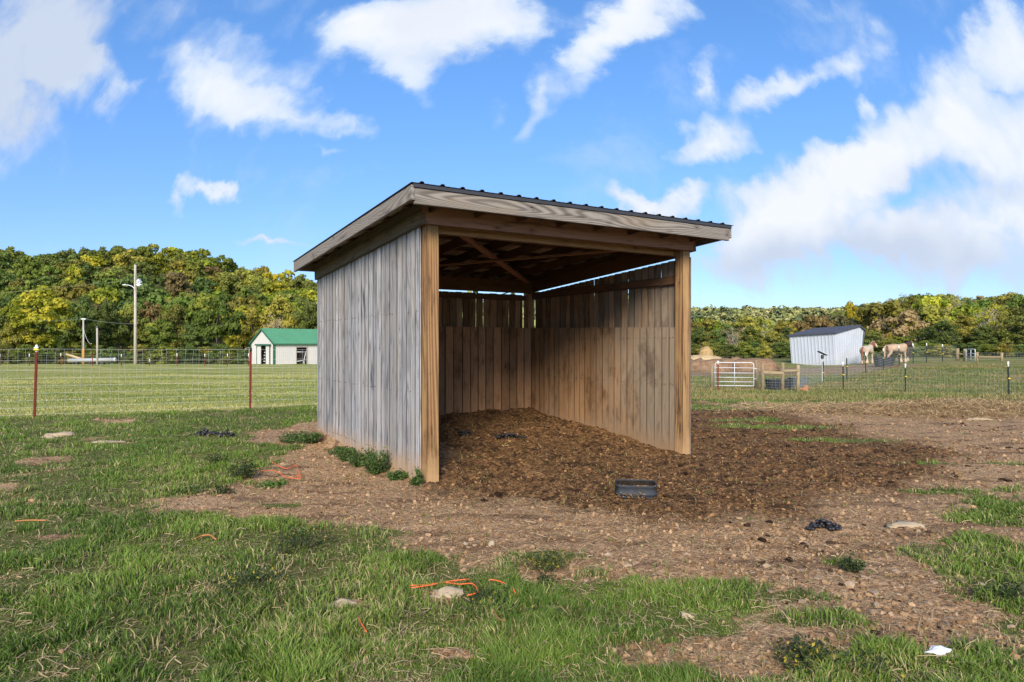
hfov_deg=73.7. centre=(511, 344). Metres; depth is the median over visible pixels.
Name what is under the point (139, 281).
transformer
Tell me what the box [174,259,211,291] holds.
broadleaf tree
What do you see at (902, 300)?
broadleaf tree
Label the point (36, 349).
wire fence
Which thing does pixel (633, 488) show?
feed pan
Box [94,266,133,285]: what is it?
broadleaf tree
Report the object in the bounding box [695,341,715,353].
bush
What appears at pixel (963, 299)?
broadleaf tree
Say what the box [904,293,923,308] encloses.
broadleaf tree
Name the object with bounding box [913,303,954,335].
broadleaf tree
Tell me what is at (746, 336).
broadleaf tree
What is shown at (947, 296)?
broadleaf tree
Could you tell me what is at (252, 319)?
broadleaf tree
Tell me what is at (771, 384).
stock tank
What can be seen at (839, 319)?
broadleaf tree
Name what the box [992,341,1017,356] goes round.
bush
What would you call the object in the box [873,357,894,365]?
stock tank
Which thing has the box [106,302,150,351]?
broadleaf tree
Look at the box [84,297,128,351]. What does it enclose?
broadleaf tree
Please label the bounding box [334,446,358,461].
weed
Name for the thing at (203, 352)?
bush
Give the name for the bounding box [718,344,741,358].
bush
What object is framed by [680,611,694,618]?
stone
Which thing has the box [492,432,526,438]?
dung pile
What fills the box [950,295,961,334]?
broadleaf tree
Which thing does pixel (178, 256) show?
broadleaf tree
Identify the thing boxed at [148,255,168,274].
broadleaf tree
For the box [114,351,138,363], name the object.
bush
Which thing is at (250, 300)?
broadleaf tree
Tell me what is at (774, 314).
distant wood
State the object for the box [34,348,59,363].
bush
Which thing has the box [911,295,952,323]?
broadleaf tree
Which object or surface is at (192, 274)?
broadleaf tree
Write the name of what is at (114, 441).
stone
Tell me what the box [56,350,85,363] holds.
bush
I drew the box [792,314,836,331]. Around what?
broadleaf tree
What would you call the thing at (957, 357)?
wire fence
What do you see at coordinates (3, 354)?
bush
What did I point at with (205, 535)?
twine
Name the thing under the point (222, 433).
dung pile
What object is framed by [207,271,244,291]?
broadleaf tree
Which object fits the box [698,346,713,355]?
hay mound
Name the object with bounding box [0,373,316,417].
mown grass
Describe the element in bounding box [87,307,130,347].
broadleaf tree
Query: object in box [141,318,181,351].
broadleaf tree
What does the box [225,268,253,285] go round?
broadleaf tree
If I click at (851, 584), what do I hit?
pale clods
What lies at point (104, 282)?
broadleaf tree
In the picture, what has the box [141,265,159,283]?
broadleaf tree
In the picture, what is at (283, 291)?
broadleaf tree
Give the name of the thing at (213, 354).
bush
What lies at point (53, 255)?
broadleaf tree
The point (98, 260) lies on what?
broadleaf tree
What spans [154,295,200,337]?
broadleaf tree
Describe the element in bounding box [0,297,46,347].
broadleaf tree
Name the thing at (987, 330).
broadleaf tree
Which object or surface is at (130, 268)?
broadleaf tree
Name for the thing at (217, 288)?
broadleaf tree
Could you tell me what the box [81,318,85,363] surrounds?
utility pole
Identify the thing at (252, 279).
broadleaf tree
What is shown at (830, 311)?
wood
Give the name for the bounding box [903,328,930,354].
broadleaf tree
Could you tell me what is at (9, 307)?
broadleaf tree
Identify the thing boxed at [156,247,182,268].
broadleaf tree
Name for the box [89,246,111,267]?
broadleaf tree
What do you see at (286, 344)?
barn
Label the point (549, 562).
weed
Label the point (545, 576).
weed
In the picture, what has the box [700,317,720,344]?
broadleaf tree
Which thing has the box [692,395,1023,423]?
old hay
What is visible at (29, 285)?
broadleaf tree
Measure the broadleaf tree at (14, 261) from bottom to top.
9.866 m
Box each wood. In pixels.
[26,249,825,333]
[297,291,628,328]
[691,296,984,320]
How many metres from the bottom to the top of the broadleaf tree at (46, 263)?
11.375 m
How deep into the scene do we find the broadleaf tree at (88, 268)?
247.19 m
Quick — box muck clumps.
[442,410,1023,649]
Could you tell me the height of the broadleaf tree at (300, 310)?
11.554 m
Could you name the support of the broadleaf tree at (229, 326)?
on the ground at (518, 420)
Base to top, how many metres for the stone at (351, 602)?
0.065 m
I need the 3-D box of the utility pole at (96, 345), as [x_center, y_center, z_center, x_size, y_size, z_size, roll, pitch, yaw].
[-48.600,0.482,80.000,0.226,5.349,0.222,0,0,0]
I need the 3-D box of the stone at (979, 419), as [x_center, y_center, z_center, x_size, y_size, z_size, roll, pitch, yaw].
[9.303,1.493,13.660,0.615,0.085,0.252,0,0,4]
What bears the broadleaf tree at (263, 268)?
on the ground at (518, 420)
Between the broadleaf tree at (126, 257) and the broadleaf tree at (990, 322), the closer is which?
the broadleaf tree at (990, 322)
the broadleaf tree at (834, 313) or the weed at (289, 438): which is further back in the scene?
the broadleaf tree at (834, 313)
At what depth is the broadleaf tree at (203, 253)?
279.92 m
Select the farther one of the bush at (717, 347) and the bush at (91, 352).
the bush at (91, 352)
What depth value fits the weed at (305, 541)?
5.01 m
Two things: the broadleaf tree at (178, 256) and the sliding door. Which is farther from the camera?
the broadleaf tree at (178, 256)
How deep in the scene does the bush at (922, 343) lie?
78.23 m
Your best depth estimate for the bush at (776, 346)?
77.09 m
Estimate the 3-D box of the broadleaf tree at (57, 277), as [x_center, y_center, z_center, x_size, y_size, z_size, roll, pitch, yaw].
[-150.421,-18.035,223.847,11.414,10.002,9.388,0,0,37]
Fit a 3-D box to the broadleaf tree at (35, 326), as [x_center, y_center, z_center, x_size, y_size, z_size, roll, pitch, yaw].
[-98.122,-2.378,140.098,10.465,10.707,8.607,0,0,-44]
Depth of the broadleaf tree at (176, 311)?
127.31 m
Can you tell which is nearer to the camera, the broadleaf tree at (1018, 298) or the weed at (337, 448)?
the weed at (337, 448)
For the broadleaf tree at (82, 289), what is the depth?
189.47 m
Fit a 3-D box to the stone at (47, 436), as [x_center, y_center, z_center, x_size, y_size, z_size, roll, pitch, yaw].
[-7.551,1.510,11.137,0.275,0.093,0.145,0,0,17]
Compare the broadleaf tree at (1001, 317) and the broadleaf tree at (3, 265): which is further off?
the broadleaf tree at (3, 265)
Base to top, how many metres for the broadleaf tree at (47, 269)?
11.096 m
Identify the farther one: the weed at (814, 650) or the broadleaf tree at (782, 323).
the broadleaf tree at (782, 323)
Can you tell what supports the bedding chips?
on the ground at (518, 420)
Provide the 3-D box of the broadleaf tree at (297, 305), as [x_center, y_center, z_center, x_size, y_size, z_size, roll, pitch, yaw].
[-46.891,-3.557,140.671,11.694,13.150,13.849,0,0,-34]
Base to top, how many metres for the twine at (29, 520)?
0.017 m
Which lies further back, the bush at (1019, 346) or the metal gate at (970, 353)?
the bush at (1019, 346)
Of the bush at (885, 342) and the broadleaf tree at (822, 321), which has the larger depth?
the broadleaf tree at (822, 321)
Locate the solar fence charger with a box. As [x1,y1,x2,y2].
[817,351,826,361]
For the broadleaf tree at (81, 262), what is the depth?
248.50 m
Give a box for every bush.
[0,342,14,363]
[5,348,29,363]
[8,344,45,363]
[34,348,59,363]
[45,346,67,363]
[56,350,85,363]
[69,348,89,363]
[85,344,108,363]
[93,346,125,363]
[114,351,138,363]
[124,344,147,363]
[132,347,158,363]
[146,345,179,363]
[167,347,190,363]
[180,346,206,363]
[194,346,217,363]
[205,344,229,363]
[216,348,240,363]
[234,350,248,363]
[691,344,699,354]
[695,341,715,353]
[709,342,727,356]
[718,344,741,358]
[737,341,756,357]
[744,342,762,357]
[754,345,775,357]
[769,342,790,357]
[775,342,790,357]
[866,342,885,356]
[875,339,894,356]
[909,342,924,355]
[917,340,937,356]
[921,340,943,355]
[927,344,955,356]
[944,344,973,354]
[954,342,982,355]
[969,340,996,355]
[977,344,1006,355]
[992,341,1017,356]
[1011,344,1023,356]
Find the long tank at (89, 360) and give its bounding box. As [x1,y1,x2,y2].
[67,357,116,363]
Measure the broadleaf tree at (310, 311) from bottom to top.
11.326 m
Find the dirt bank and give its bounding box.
[691,356,779,371]
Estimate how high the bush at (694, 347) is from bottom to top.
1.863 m
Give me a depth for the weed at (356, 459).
8.33 m
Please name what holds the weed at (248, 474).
on the ground at (518, 420)
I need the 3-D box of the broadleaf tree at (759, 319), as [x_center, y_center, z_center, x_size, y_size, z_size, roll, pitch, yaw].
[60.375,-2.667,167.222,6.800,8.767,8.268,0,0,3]
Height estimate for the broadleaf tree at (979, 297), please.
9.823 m
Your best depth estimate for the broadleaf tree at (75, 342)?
128.85 m
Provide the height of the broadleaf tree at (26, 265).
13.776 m
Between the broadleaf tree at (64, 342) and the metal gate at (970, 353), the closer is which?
the metal gate at (970, 353)
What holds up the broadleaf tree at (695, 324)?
on the ground at (518, 420)
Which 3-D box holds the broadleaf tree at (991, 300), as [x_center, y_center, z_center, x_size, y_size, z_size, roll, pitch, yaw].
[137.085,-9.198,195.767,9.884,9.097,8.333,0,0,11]
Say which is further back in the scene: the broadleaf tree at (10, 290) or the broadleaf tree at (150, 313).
the broadleaf tree at (10, 290)
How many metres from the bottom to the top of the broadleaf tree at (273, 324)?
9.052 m
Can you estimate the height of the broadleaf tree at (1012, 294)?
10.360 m
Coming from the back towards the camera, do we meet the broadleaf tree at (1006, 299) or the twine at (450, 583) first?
the broadleaf tree at (1006, 299)
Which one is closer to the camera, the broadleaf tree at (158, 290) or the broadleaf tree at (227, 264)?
the broadleaf tree at (158, 290)
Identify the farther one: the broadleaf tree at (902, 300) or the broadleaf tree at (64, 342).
the broadleaf tree at (902, 300)
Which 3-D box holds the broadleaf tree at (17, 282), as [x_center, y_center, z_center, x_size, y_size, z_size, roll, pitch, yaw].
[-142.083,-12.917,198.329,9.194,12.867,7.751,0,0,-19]
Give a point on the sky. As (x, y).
(859, 152)
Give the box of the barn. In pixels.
[245,328,316,363]
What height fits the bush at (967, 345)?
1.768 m
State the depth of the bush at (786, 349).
77.24 m
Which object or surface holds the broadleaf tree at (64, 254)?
on the ground at (518, 420)
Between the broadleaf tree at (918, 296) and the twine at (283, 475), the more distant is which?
the broadleaf tree at (918, 296)
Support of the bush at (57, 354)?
on the ground at (518, 420)
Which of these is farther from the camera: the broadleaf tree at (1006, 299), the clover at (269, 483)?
the broadleaf tree at (1006, 299)
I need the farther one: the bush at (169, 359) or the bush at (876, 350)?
the bush at (169, 359)
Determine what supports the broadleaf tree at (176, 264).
on the ground at (518, 420)
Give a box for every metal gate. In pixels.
[714,362,756,385]
[966,349,975,360]
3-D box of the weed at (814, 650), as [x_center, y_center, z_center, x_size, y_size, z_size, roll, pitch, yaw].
[1.379,1.437,3.198,0.348,0.167,0.414,0,0,0]
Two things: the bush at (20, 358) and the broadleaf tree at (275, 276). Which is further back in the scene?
the broadleaf tree at (275, 276)
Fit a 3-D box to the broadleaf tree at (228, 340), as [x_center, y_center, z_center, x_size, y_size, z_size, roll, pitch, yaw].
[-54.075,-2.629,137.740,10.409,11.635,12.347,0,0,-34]
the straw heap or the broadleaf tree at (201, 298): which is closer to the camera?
the straw heap
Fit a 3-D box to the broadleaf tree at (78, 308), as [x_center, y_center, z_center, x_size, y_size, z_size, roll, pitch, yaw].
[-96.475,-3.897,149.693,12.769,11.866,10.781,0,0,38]
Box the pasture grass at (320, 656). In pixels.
[0,384,1023,681]
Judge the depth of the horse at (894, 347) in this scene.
51.82 m
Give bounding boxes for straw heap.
[691,355,721,359]
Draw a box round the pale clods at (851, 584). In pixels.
[529,539,1017,627]
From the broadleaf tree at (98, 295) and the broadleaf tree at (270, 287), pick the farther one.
the broadleaf tree at (270, 287)
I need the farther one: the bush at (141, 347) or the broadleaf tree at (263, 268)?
the broadleaf tree at (263, 268)
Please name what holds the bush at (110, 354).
on the ground at (518, 420)
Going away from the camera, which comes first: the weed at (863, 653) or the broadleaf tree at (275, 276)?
the weed at (863, 653)
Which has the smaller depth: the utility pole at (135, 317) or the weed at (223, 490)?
the weed at (223, 490)
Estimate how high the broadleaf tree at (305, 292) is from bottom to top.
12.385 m
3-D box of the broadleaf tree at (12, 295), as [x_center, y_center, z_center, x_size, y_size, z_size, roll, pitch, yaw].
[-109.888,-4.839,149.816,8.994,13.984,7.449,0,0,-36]
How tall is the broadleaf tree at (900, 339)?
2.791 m
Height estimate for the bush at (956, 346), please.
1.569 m
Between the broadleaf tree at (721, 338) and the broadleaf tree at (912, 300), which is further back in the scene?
the broadleaf tree at (912, 300)
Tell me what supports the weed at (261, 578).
on the ground at (518, 420)
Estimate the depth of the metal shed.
55.93 m
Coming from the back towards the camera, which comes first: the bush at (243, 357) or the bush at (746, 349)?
the bush at (243, 357)
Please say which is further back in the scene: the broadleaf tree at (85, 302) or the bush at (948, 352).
the broadleaf tree at (85, 302)
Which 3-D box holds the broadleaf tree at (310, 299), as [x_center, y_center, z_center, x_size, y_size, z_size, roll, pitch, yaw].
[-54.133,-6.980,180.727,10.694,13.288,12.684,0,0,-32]
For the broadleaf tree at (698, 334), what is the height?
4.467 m
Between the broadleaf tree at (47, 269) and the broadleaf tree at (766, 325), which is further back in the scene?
the broadleaf tree at (47, 269)
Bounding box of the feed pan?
[615,479,656,498]
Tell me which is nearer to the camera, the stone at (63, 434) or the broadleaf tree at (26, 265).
the stone at (63, 434)
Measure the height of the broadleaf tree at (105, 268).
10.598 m
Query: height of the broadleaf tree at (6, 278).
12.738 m
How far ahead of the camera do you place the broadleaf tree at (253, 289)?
222.00 m
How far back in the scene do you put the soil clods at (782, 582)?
5.80 m
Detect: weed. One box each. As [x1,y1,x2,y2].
[197,560,292,600]
[203,449,230,464]
[209,483,242,493]
[223,454,260,479]
[261,521,340,559]
[271,431,305,443]
[293,427,322,444]
[324,446,347,454]
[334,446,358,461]
[346,447,376,467]
[358,447,390,474]
[385,468,408,480]
[409,466,425,485]
[453,579,536,624]
[515,543,571,573]
[537,571,559,585]
[767,627,853,676]
[839,549,866,571]
[841,648,904,681]
[963,573,1023,604]
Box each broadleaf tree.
[0,246,24,263]
[0,252,11,265]
[0,261,18,270]
[0,271,23,290]
[0,286,37,304]
[0,292,24,306]
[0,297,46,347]
[0,298,30,348]
[0,314,10,346]
[0,319,38,363]
[3,268,16,273]
[3,285,78,362]
[5,278,35,290]
[11,254,27,264]
[11,255,43,280]
[17,280,43,294]
[18,260,49,272]
[24,275,54,285]
[25,307,58,348]
[31,263,62,285]
[37,274,62,282]
[38,253,67,273]
[39,257,63,274]
[40,256,58,260]
[40,279,72,290]
[40,311,82,350]
[49,300,88,349]
[50,255,76,273]
[52,281,77,310]
[54,259,91,280]
[54,315,111,348]
[56,248,79,262]
[62,264,84,285]
[62,295,101,348]
[64,282,98,299]
[71,290,92,301]
[71,298,100,309]
[77,262,101,283]
[78,246,90,259]
[79,254,106,274]
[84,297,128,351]
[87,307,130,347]
[88,287,125,311]
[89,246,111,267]
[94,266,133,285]
[97,277,125,298]
[99,300,131,349]
[101,266,128,277]
[105,245,125,278]
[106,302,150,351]
[112,249,148,276]
[113,273,155,300]
[118,285,150,304]
[121,261,154,275]
[122,292,166,321]
[131,246,153,270]
[131,300,164,346]
[133,247,154,264]
[137,243,159,262]
[138,306,190,350]
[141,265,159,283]
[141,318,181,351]
[142,286,170,300]
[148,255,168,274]
[149,275,185,296]
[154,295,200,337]
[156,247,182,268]
[161,271,192,296]
[162,252,191,270]
[162,302,188,351]
[163,292,188,299]
[164,291,199,321]
[166,259,185,273]
[168,247,186,257]
[171,253,199,259]
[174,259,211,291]
[178,268,199,288]
[179,321,212,362]
[188,292,226,350]
[189,248,219,271]
[190,275,217,292]
[192,291,246,350]
[193,258,214,274]
[200,266,225,276]
[205,254,237,272]
[205,290,232,313]
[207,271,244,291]
[214,280,251,295]
[216,272,244,295]
[217,303,268,348]
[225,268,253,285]
[226,294,264,346]
[228,287,269,311]
[231,307,270,347]
[235,285,258,294]
[244,272,271,286]
[252,280,267,292]
[253,265,274,281]
[258,294,298,328]
[259,296,302,328]
[262,271,279,280]
[262,313,286,328]
[263,280,286,293]
[265,294,275,304]
[274,290,296,296]
[278,269,294,289]
[278,291,305,305]
[287,274,315,289]
[288,288,301,293]
[288,299,316,328]
[290,303,313,325]
[292,293,314,302]
[297,288,316,297]
[307,317,316,328]
[691,320,709,343]
[691,327,716,348]
[695,317,721,332]
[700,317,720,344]
[712,323,735,356]
[720,314,761,342]
[721,327,743,357]
[722,321,746,333]
[735,327,763,357]
[755,316,771,343]
[757,330,789,357]
[761,321,780,342]
[773,319,799,339]
[776,326,797,342]
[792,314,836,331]
[826,313,857,326]
[830,310,845,319]
[844,300,861,321]
[855,298,915,336]
[863,331,891,351]
[867,308,929,342]
[892,336,908,342]
[897,293,905,303]
[903,294,917,329]
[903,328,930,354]
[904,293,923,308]
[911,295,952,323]
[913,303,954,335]
[920,320,962,344]
[935,293,961,305]
[945,313,982,355]
[948,303,984,332]
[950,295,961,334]
[957,295,972,305]
[967,325,1004,346]
[970,298,990,322]
[971,295,984,301]
[971,304,1011,339]
[974,296,997,304]
[983,313,1020,347]
[985,291,1015,307]
[986,303,1023,344]
[989,296,1016,310]
[994,314,1023,355]
[1004,292,1023,307]
[1006,309,1023,328]
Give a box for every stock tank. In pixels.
[765,379,792,389]
[787,377,808,387]
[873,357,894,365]
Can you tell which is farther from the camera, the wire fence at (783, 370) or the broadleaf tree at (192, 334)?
the broadleaf tree at (192, 334)
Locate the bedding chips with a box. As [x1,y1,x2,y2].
[428,403,959,527]
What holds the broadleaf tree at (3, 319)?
on the ground at (518, 420)
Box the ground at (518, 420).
[0,272,1023,681]
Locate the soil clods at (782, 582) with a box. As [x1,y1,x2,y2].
[0,400,1023,681]
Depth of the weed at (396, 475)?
7.52 m
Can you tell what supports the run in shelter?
on the ground at (518, 420)
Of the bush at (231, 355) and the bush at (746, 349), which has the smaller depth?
the bush at (746, 349)
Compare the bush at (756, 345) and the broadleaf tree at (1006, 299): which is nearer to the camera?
the bush at (756, 345)
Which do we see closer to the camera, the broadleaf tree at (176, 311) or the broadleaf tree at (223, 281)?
the broadleaf tree at (176, 311)
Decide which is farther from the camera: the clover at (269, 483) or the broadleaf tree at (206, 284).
the broadleaf tree at (206, 284)
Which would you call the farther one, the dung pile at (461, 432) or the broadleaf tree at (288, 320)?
the broadleaf tree at (288, 320)
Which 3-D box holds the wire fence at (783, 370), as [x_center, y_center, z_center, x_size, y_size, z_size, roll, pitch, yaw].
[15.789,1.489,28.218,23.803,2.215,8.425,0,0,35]
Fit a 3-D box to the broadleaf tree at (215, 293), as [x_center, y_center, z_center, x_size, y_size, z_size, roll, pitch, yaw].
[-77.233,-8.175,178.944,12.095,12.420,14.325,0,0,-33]
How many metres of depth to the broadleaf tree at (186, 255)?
280.08 m
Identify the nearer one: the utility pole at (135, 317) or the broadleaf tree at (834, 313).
the utility pole at (135, 317)
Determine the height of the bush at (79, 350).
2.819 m
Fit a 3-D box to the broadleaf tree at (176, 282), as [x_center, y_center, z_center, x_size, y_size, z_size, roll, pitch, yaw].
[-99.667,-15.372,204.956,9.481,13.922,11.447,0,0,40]
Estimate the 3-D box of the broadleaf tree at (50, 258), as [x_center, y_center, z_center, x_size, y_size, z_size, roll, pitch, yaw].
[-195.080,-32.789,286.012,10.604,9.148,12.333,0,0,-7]
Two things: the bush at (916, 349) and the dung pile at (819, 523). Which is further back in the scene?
the bush at (916, 349)
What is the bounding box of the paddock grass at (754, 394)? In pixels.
[691,363,1023,401]
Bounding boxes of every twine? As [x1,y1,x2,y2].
[15,519,46,521]
[194,534,216,539]
[264,470,300,478]
[410,579,468,585]
[411,582,477,595]
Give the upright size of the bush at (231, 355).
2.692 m
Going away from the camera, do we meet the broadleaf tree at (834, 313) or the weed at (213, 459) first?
the weed at (213, 459)
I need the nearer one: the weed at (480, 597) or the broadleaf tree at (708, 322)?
the weed at (480, 597)
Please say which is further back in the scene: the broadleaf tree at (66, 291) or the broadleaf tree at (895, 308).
the broadleaf tree at (66, 291)
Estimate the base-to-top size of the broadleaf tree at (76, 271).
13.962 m
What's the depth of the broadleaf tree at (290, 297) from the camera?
173.79 m
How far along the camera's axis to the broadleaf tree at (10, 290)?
179.22 m
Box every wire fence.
[0,345,316,416]
[1,353,248,365]
[691,360,1023,394]
[800,343,966,387]
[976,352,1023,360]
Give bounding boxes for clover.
[166,481,212,495]
[254,475,289,489]
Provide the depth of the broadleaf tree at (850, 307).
149.39 m
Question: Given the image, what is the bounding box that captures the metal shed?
[787,325,865,364]
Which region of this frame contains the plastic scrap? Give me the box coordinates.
[924,645,951,655]
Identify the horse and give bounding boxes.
[859,341,877,363]
[884,341,914,361]
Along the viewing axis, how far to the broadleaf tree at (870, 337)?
83.52 m
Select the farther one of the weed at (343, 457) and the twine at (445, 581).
the weed at (343, 457)
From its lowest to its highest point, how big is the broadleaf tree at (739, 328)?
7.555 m
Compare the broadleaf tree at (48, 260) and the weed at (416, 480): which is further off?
the broadleaf tree at (48, 260)
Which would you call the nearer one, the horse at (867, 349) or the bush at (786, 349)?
the horse at (867, 349)
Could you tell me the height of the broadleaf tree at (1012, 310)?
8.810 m
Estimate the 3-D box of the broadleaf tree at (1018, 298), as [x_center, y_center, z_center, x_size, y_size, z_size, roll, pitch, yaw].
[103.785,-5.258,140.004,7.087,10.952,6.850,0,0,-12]
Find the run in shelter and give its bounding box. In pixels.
[292,181,733,481]
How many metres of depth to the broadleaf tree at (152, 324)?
131.82 m
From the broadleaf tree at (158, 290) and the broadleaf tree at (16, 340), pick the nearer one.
the broadleaf tree at (16, 340)
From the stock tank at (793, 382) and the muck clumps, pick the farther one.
the stock tank at (793, 382)
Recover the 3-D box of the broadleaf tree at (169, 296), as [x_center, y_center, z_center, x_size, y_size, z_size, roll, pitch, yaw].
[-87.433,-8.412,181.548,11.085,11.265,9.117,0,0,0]
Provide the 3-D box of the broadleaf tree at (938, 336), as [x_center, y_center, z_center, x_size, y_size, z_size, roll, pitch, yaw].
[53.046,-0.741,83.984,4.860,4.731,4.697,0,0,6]
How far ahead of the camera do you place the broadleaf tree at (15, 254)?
295.00 m
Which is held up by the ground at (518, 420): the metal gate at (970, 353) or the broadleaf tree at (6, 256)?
the broadleaf tree at (6, 256)
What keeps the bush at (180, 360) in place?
on the ground at (518, 420)
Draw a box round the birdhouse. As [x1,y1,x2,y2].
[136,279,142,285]
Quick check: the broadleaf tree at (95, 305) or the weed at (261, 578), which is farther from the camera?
the broadleaf tree at (95, 305)
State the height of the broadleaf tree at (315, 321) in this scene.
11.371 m
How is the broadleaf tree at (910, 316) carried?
on the ground at (518, 420)
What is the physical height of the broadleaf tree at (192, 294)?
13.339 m
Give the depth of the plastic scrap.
3.28 m
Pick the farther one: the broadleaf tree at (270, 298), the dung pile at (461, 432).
the broadleaf tree at (270, 298)
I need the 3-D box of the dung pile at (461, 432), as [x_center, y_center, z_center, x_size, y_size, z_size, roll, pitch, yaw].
[-0.702,1.274,9.901,0.177,0.082,0.242,0,0,-35]
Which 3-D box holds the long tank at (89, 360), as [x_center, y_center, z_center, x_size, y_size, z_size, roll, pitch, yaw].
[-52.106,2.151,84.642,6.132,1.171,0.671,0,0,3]
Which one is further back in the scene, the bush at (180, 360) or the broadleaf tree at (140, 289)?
the broadleaf tree at (140, 289)
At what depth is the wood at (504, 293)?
113.67 m
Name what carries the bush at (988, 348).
on the ground at (518, 420)
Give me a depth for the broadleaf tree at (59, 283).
194.24 m
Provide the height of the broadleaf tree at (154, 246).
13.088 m
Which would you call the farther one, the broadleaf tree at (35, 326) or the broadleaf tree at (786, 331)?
the broadleaf tree at (35, 326)
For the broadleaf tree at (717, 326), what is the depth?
161.79 m
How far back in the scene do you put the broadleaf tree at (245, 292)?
176.54 m
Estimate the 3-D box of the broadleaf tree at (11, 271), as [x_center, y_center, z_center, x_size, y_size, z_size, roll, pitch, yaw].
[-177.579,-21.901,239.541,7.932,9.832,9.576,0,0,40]
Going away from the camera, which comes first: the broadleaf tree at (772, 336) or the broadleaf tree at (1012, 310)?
the broadleaf tree at (772, 336)
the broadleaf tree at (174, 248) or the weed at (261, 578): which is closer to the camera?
the weed at (261, 578)
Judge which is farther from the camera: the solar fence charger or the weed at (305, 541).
the solar fence charger
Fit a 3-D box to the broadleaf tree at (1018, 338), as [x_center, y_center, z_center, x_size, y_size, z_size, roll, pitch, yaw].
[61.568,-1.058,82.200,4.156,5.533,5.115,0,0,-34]
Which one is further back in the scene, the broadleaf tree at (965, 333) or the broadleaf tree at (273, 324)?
the broadleaf tree at (273, 324)
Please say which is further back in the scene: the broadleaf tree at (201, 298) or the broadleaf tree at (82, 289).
the broadleaf tree at (82, 289)
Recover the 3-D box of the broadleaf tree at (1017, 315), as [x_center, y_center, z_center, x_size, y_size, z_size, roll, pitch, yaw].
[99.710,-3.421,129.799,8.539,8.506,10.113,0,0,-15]
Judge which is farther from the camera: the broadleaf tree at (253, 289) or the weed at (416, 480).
the broadleaf tree at (253, 289)
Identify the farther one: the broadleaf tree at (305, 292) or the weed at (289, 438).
the broadleaf tree at (305, 292)
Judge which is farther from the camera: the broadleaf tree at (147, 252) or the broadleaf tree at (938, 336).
the broadleaf tree at (147, 252)
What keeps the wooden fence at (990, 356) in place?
on the ground at (518, 420)
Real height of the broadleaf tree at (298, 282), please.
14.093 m
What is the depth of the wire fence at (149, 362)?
74.07 m
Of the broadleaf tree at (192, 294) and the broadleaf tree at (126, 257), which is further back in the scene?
the broadleaf tree at (126, 257)
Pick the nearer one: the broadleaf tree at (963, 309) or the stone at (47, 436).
the stone at (47, 436)
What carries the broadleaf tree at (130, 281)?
on the ground at (518, 420)
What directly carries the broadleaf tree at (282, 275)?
on the ground at (518, 420)
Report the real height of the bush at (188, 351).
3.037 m
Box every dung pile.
[194,428,218,435]
[218,429,234,436]
[457,430,471,435]
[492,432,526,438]
[805,519,842,530]
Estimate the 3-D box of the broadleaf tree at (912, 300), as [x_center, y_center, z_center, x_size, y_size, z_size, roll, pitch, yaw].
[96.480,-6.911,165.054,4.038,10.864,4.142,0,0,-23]
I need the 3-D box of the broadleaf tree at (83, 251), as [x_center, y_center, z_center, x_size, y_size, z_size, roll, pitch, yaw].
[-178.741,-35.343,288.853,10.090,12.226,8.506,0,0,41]
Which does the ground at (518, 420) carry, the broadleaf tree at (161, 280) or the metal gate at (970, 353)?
the broadleaf tree at (161, 280)
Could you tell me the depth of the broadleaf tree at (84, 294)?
175.57 m
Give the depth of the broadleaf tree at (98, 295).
172.13 m
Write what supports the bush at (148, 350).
on the ground at (518, 420)
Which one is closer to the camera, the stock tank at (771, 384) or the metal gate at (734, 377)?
the metal gate at (734, 377)
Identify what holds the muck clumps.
on the ground at (518, 420)
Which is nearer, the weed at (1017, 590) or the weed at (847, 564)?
the weed at (1017, 590)
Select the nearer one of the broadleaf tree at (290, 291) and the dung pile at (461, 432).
the dung pile at (461, 432)
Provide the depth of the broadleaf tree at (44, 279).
217.82 m
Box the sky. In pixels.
[0,0,1023,308]
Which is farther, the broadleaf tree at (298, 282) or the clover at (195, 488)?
the broadleaf tree at (298, 282)
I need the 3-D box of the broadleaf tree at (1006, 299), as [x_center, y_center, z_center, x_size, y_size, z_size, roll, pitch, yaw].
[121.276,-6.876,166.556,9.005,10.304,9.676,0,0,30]
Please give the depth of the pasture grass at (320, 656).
3.96 m
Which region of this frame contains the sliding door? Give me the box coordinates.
[256,346,269,363]
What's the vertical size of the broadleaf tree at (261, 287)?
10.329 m
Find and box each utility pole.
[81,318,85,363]
[96,326,97,364]
[123,265,136,363]
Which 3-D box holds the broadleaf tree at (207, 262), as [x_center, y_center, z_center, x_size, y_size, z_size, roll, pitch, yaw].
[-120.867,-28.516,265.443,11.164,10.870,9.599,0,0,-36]
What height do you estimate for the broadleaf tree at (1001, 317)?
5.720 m
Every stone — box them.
[40,431,75,437]
[41,434,55,438]
[91,440,126,442]
[332,598,356,606]
[429,586,464,598]
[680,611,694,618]
[800,385,808,389]
[885,521,925,528]
[966,418,993,420]
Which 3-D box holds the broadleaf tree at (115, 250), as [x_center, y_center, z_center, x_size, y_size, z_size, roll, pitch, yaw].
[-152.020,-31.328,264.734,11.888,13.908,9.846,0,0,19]
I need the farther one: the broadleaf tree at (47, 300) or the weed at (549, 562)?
the broadleaf tree at (47, 300)
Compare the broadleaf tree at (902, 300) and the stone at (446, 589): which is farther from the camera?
the broadleaf tree at (902, 300)
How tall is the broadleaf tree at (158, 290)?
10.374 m
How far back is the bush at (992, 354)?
76.23 m
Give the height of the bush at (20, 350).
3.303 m
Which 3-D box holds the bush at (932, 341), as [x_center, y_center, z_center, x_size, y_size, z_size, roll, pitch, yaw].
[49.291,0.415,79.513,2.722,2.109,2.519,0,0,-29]

